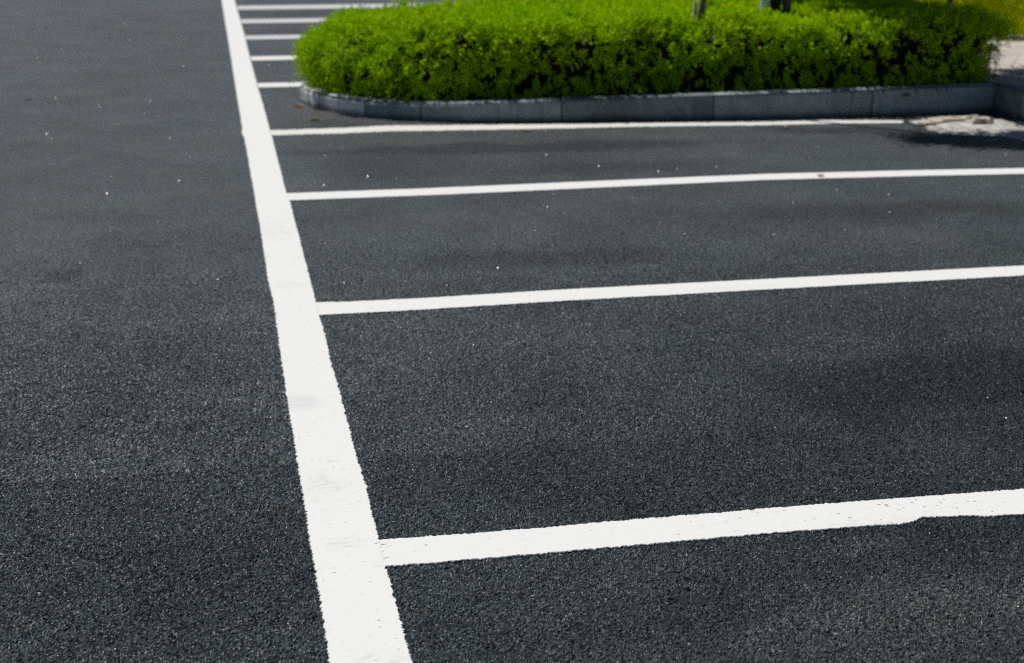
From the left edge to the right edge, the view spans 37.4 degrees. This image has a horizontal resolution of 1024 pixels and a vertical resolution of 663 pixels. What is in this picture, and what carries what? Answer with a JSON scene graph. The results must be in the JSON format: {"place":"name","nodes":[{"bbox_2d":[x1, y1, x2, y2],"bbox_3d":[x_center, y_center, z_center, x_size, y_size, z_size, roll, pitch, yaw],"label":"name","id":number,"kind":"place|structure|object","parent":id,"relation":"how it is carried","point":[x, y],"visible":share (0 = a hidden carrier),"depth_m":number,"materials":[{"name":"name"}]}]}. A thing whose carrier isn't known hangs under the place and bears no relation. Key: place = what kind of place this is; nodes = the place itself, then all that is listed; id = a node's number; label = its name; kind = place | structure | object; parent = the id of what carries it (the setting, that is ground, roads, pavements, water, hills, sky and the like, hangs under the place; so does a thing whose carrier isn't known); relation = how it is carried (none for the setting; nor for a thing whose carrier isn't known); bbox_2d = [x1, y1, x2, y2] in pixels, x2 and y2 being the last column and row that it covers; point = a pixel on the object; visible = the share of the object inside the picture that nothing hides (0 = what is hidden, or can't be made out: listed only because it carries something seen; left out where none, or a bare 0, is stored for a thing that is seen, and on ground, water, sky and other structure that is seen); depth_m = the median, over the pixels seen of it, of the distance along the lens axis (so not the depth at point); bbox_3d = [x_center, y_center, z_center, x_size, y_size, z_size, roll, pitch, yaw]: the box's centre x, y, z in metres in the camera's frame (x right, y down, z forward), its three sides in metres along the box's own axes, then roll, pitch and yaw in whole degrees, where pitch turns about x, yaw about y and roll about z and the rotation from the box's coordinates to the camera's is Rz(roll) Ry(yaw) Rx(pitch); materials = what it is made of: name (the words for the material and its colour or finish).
{"place":"outdoors","nodes":[
{"label":"outdoors","id":0,"kind":"place"},
{"bbox_2d":[0,0,1023,662],"bbox_3d":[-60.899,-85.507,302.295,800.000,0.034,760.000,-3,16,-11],"label":"asphalt ground","id":1,"kind":"structure","parent":0,"point":[148,456],"depth_m":5.29,"materials":[{"name":"black asphalt"}]},
{"bbox_2d":[245,35,301,39],"bbox_3d":[-0.563,-3.542,18.023,5.158,0.003,0.492,-3,16,-9],"label":"parking line","id":2,"kind":"object","parent":1,"relation":"on","point":[273,37],"visible":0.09,"depth_m":17.62,"materials":[{"name":"paint"}]},
{"bbox_2d":[251,56,297,60],"bbox_3d":[-0.111,-2.895,15.780,5.159,0.003,0.393,-3,16,-9],"label":"parking line","id":3,"kind":"object","parent":1,"relation":"on","point":[254,58],"visible":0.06,"depth_m":15.36,"materials":[{"name":"paint"}]},
{"bbox_2d":[258,82,303,87],"bbox_3d":[0.325,-2.270,13.614,5.158,0.003,0.317,-3,16,-9],"label":"parking line","id":4,"kind":"object","parent":1,"relation":"on","point":[291,84],"visible":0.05,"depth_m":13.25,"materials":[{"name":"paint"}]},
{"bbox_2d":[241,18,327,22],"bbox_3d":[-1.020,-4.197,20.294,5.159,0.003,0.628,-3,16,-9],"label":"parking line","id":5,"kind":"object","parent":1,"relation":"on","point":[279,20],"visible":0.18,"depth_m":19.99,"materials":[{"name":"paint"}]},
{"bbox_2d":[222,0,412,662],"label":"lane edge line","id":6,"kind":"object","parent":1,"relation":"on","point":[363,623],"visible":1,"depth_m":4.61,"materials":[{"name":"paint"}]},
{"bbox_2d":[237,3,440,9],"bbox_3d":[-1.502,-4.887,22.686,5.162,0.003,0.800,-3,16,-9],"label":"parking line","id":7,"kind":"object","parent":1,"relation":"on","point":[297,7],"visible":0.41,"depth_m":22.48,"materials":[{"name":"paint"}]},
{"bbox_2d":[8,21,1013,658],"bbox_3d":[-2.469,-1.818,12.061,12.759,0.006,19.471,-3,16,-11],"label":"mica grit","id":8,"kind":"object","parent":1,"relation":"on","point":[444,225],"visible":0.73,"depth_m":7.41,"materials":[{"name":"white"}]},
{"bbox_2d":[270,120,902,135],"bbox_3d":[0.570,-1.483,10.887,4.605,0.003,0.368,-2,16,-7],"label":"parking line","id":9,"kind":"object","parent":1,"relation":"on","point":[386,128],"visible":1,"depth_m":10.83,"materials":[{"name":"paint"}]},
{"bbox_2d":[300,82,997,122],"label":"planter kerb","id":10,"kind":"structure","parent":1,"relation":"on","point":[847,102],"depth_m":11.15,"materials":[{"name":"concrete"}]},
{"bbox_2d":[319,83,969,100],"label":"planting soil","id":11,"kind":"structure","parent":10,"relation":"in","point":[373,96],"depth_m":11.54,"materials":[{"name":"brown soil"}]},
{"bbox_2d":[284,0,1015,101],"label":"hedge","id":12,"kind":"object","parent":11,"relation":"on","point":[483,49],"visible":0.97,"depth_m":11.34,"materials":[{"name":"green plant"}]},
{"bbox_2d":[693,0,706,37],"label":"tree","id":13,"kind":"object","parent":11,"relation":"on","point":[702,7],"visible":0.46,"depth_m":11.39,"materials":[{"name":"brown plant"}]},
{"bbox_2d":[760,0,790,14],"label":"tree","id":14,"kind":"object","parent":11,"relation":"on","point":[776,5],"visible":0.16,"depth_m":11.95,"materials":[{"name":"brown plant"}]},
{"bbox_2d":[287,168,1023,200],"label":"parking line","id":15,"kind":"object","parent":1,"relation":"on","point":[525,187],"visible":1,"depth_m":8.72,"materials":[{"name":"paint"}]},
{"bbox_2d":[316,265,1023,315],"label":"parking line","id":16,"kind":"object","parent":1,"relation":"on","point":[374,306],"visible":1,"depth_m":6.34,"materials":[{"name":"paint"}]},
{"bbox_2d":[379,488,1023,566],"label":"parking line","id":17,"kind":"object","parent":1,"relation":"on","point":[429,549],"visible":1,"depth_m":3.97,"materials":[{"name":"paint"}]},
{"bbox_2d":[909,119,1023,140],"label":"gully","id":18,"kind":"object","parent":1,"relation":"on","point":[1000,127],"visible":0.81,"depth_m":10.65,"materials":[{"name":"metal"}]},
{"bbox_2d":[917,119,944,124],"bbox_3d":[2.997,-1.513,10.907,0.173,0.019,0.210,14,21,39],"label":"stone lump","id":19,"kind":"object","parent":18,"relation":"on","point":[926,122],"visible":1,"depth_m":10.86,"materials":[{"name":"beige stone"}]},
{"bbox_2d":[927,116,948,121],"bbox_3d":[3.112,-1.541,10.995,0.245,0.024,0.133,-15,22,-41],"label":"stone lump","id":20,"kind":"object","parent":18,"relation":"on","point":[946,119],"visible":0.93,"depth_m":10.96,"materials":[{"name":"beige stone"}]},
{"bbox_2d":[946,115,979,121],"bbox_3d":[3.290,-1.559,11.059,0.360,0.022,0.180,-3,16,-11],"label":"stone lump","id":21,"kind":"object","parent":18,"relation":"on","point":[958,118],"visible":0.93,"depth_m":11.02,"materials":[{"name":"beige stone"}]},
{"bbox_2d":[965,117,977,123],"bbox_3d":[3.389,-1.534,10.978,0.148,0.020,0.312,10,19,32],"label":"stone lump","id":22,"kind":"object","parent":18,"relation":"on","point":[971,121],"visible":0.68,"depth_m":10.90,"materials":[{"name":"beige stone"}]},
{"bbox_2d":[974,116,993,123],"bbox_3d":[3.398,-1.517,10.876,0.125,0.043,0.133,-3,16,-11],"label":"stone lump","id":23,"kind":"object","parent":18,"relation":"on","point":[987,120],"visible":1,"depth_m":10.86,"materials":[{"name":"beige stone"}]},
{"bbox_2d":[914,0,1023,34],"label":"shrub","id":24,"kind":"object","parent":1,"relation":"on","point":[1014,9],"visible":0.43,"depth_m":15.31,"materials":[{"name":"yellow plant"}]},
{"bbox_2d":[994,85,1023,120],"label":"footway kerb","id":25,"kind":"structure","parent":1,"relation":"on","point":[1009,100],"depth_m":11.30,"materials":[{"name":"concrete"}]},
{"bbox_2d":[984,43,1012,77],"bbox_3d":[3.808,-2.168,12.012,0.220,0.307,0.308,-3,16,-11],"label":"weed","id":26,"kind":"object","parent":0,"point":[997,51],"visible":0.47,"depth_m":11.97,"materials":[{"name":"plant"}]},
{"bbox_2d":[978,31,1023,86],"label":"pavement","id":27,"kind":"structure","parent":0,"point":[1016,43],"depth_m":13.05,"materials":[{"name":"beige concrete"}]}
]}

